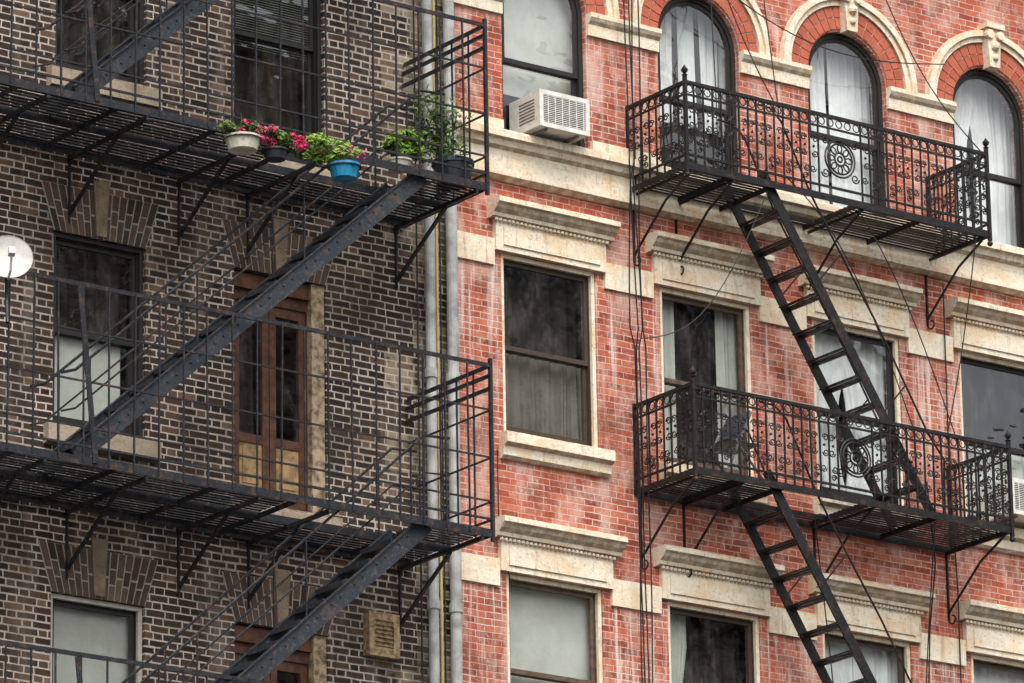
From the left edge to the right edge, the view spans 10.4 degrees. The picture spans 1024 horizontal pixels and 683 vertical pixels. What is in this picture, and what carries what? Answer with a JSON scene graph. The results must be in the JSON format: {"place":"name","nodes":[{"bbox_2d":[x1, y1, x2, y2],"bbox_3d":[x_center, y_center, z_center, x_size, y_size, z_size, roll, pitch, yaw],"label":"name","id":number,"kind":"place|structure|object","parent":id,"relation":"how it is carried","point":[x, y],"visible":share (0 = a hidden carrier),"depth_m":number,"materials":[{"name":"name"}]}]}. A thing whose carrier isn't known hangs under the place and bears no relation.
{"place":"outdoors","nodes":[
{"label":"outdoors","id":0,"kind":"place"},
{"bbox_2d":[454,0,1023,682],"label":"wall","id":1,"kind":"structure","parent":0,"point":[780,366],"depth_m":57.98,"materials":[{"name":"red brick"}]},
{"bbox_2d":[501,0,583,146],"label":"arched window","id":2,"kind":"structure","parent":1,"relation":"attached to","point":[538,51],"depth_m":58.05,"materials":[{"name":"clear glass"}]},
{"bbox_2d":[501,253,597,447],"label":"sash window","id":3,"kind":"structure","parent":1,"relation":"attached to","point":[549,382],"depth_m":57.08,"materials":[{"name":"beige glass"}]},
{"bbox_2d":[506,573,602,682],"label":"sash window","id":4,"kind":"structure","parent":1,"relation":"attached to","point":[554,632],"depth_m":56.11,"materials":[{"name":"beige glass"}]},
{"bbox_2d":[658,0,737,181],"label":"arched window","id":5,"kind":"structure","parent":1,"relation":"attached to","point":[685,26],"depth_m":59.31,"materials":[{"name":"white glass"}]},
{"bbox_2d":[659,287,753,476],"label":"sash window","id":6,"kind":"structure","parent":1,"relation":"attached to","point":[707,348],"depth_m":58.34,"materials":[{"name":"beige glass"}]},
{"bbox_2d":[667,601,759,682],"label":"sash window","id":7,"kind":"structure","parent":1,"relation":"attached to","point":[706,645],"depth_m":57.44,"materials":[{"name":"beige glass"}]},
{"bbox_2d":[454,0,1023,666],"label":"stone trim","id":8,"kind":"structure","parent":1,"relation":"attached to","point":[596,172],"depth_m":57.99,"materials":[{"name":"beige stone"}]},
{"bbox_2d":[509,88,589,143],"bbox_3d":[0.381,-2.259,57.329,0.636,0.418,0.530,11,-21,-35],"label":"air conditioner","id":9,"kind":"object","parent":8,"relation":"on","point":[552,115],"visible":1,"depth_m":57.15,"materials":[{"name":"metal"}]},
{"bbox_2d":[625,65,1014,682],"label":"ornate fire escape","id":10,"kind":"object","parent":8,"relation":"attached to","point":[736,503],"visible":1,"depth_m":57.97,"materials":[{"name":"black metal"}]},
{"bbox_2d":[699,410,763,493],"bbox_3d":[2.232,1.105,57.089,0.571,0.789,0.468,11,-21,-35],"label":"folding chair","id":11,"kind":"object","parent":10,"relation":"on","point":[735,442],"visible":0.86,"depth_m":57.09,"materials":[{"name":"black metal"}]},
{"bbox_2d":[980,477,1023,528],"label":"air conditioner","id":12,"kind":"object","parent":8,"relation":"on","point":[1018,494],"visible":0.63,"depth_m":59.68,"materials":[{"name":"metal"}]},
{"bbox_2d":[497,0,980,682],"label":"hanging cable","id":13,"kind":"object","parent":1,"relation":"attached to","point":[637,372],"visible":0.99,"depth_m":57.86,"materials":[{"name":"rubber"}]},
{"bbox_2d":[584,0,1023,103],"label":"arches","id":14,"kind":"structure","parent":1,"relation":"attached to","point":[988,46],"depth_m":60.55,"materials":[{"name":"stone"}]},
{"bbox_2d":[808,33,886,216],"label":"arched window","id":15,"kind":"structure","parent":1,"relation":"attached to","point":[839,85],"depth_m":60.48,"materials":[{"name":"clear glass"}]},
{"bbox_2d":[812,320,903,505],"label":"sash window","id":16,"kind":"structure","parent":1,"relation":"attached to","point":[869,347],"depth_m":59.42,"materials":[{"name":"beige glass"}]},
{"bbox_2d":[822,630,910,682],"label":"sash window","id":17,"kind":"structure","parent":1,"relation":"attached to","point":[882,660],"depth_m":58.59,"materials":[{"name":"beige glass"}]},
{"bbox_2d":[953,70,1023,247],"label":"arched window","id":18,"kind":"structure","parent":1,"relation":"attached to","point":[981,113],"depth_m":61.68,"materials":[{"name":"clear glass"}]},
{"bbox_2d":[958,351,1023,518],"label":"sash window","id":19,"kind":"structure","parent":1,"relation":"attached to","point":[992,398],"depth_m":60.68,"materials":[{"name":"beige glass"}]},
{"bbox_2d":[971,654,1023,682],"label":"sash window","id":20,"kind":"structure","parent":1,"relation":"attached to","point":[988,670],"depth_m":59.54,"materials":[{"name":"beige glass"}]},
{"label":"sidewalk","id":21,"kind":"structure","parent":0,"visible":0},
{"bbox_2d":[0,0,450,682],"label":"wall","id":22,"kind":"structure","parent":21,"relation":"on","point":[364,298],"depth_m":54.33,"materials":[{"name":"brick"}]},
{"bbox_2d":[50,593,141,682],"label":"sash window","id":23,"kind":"structure","parent":22,"relation":"attached to","point":[91,626],"depth_m":52.78,"materials":[{"name":"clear glass"}]},
{"bbox_2d":[52,232,142,436],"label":"sash window","id":24,"kind":"structure","parent":22,"relation":"attached to","point":[86,260],"depth_m":53.82,"materials":[{"name":"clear glass"}]},
{"bbox_2d":[55,0,143,84],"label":"sash window","id":25,"kind":"structure","parent":22,"relation":"attached to","point":[73,31],"depth_m":54.76,"materials":[{"name":"black glass"}]},
{"bbox_2d":[38,65,342,635],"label":"lintels and sills","id":26,"kind":"object","parent":22,"relation":"attached to","point":[98,570],"visible":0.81,"depth_m":53.78,"materials":[{"name":"brick"}]},
{"bbox_2d":[0,0,494,682],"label":"steel fire escape","id":27,"kind":"object","parent":22,"relation":"attached to","point":[376,554],"visible":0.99,"depth_m":53.18,"materials":[{"name":"black metal"}]},
{"bbox_2d":[0,235,32,323],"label":"satellite dish","id":28,"kind":"object","parent":27,"relation":"attached to","point":[16,256],"visible":1,"depth_m":51.21,"materials":[{"name":"white metal"}]},
{"bbox_2d":[214,109,268,154],"bbox_3d":[-2.566,-2.022,53.117,0.558,0.451,0.399,29,-34,-58],"label":"flower pot","id":29,"kind":"object","parent":27,"relation":"on","point":[237,140],"visible":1,"depth_m":53.00,"materials":[{"name":"plastic"}]},
{"bbox_2d":[256,124,306,162],"bbox_3d":[-2.252,-1.921,53.340,0.619,0.421,0.340,11,-21,-35],"label":"flower pot","id":30,"kind":"object","parent":27,"relation":"on","point":[277,151],"visible":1,"depth_m":53.28,"materials":[{"name":"plastic"}]},
{"bbox_2d":[302,131,366,182],"bbox_3d":[-1.690,-1.790,53.724,0.774,0.461,0.353,11,-21,-35],"label":"blue glazed pot","id":31,"kind":"object","parent":27,"relation":"on","point":[342,169],"visible":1,"depth_m":53.64,"materials":[{"name":"ceramic"}]},
{"bbox_2d":[378,129,427,173],"bbox_3d":[-1.064,-1.877,54.652,0.542,0.437,0.319,4,-18,-15],"label":"potted leafy plant","id":32,"kind":"object","parent":27,"relation":"on","point":[411,147],"visible":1,"depth_m":54.60,"materials":[{"name":"green plant"}]},
{"bbox_2d":[408,84,474,190],"bbox_3d":[-0.758,-2.062,55.087,0.849,1.040,0.521,11,-21,-35],"label":"potted shrub","id":33,"kind":"object","parent":27,"relation":"on","point":[450,157],"visible":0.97,"depth_m":55.06,"materials":[{"name":"green plant"}]},
{"bbox_2d":[233,0,321,167],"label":"sash window","id":34,"kind":"structure","parent":22,"relation":"attached to","point":[268,52],"depth_m":55.97,"materials":[{"name":"clear glass"}]},
{"bbox_2d":[234,271,324,512],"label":"timber door","id":35,"kind":"structure","parent":22,"relation":"attached to","point":[302,305],"depth_m":54.78,"materials":[{"name":"brown wood"}]},
{"bbox_2d":[235,625,326,682],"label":"timber door","id":36,"kind":"structure","parent":22,"relation":"attached to","point":[304,662],"depth_m":54.05,"materials":[{"name":"brown wood"}]},
{"bbox_2d":[363,610,399,659],"bbox_3d":[-1.272,2.862,54.511,0.360,0.440,0.121,11,-21,-35],"label":"wall vent","id":37,"kind":"object","parent":22,"relation":"attached to","point":[381,635],"depth_m":54.46,"materials":[{"name":"beige metal"}]},
{"bbox_2d":[416,0,440,682],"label":"drain pipe","id":38,"kind":"object","parent":22,"relation":"attached to","point":[433,600],"visible":0.75,"depth_m":55.58,"materials":[{"name":"metal"}]},
{"bbox_2d":[413,0,446,682],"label":"conduit pipe","id":39,"kind":"object","parent":22,"relation":"attached to","point":[438,349],"depth_m":55.74,"materials":[{"name":"metal"}]},
{"bbox_2d":[439,0,463,682],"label":"drain pipe","id":40,"kind":"object","parent":22,"relation":"attached to","point":[456,609],"visible":0.58,"depth_m":55.76,"materials":[{"name":"metal"}]}
]}

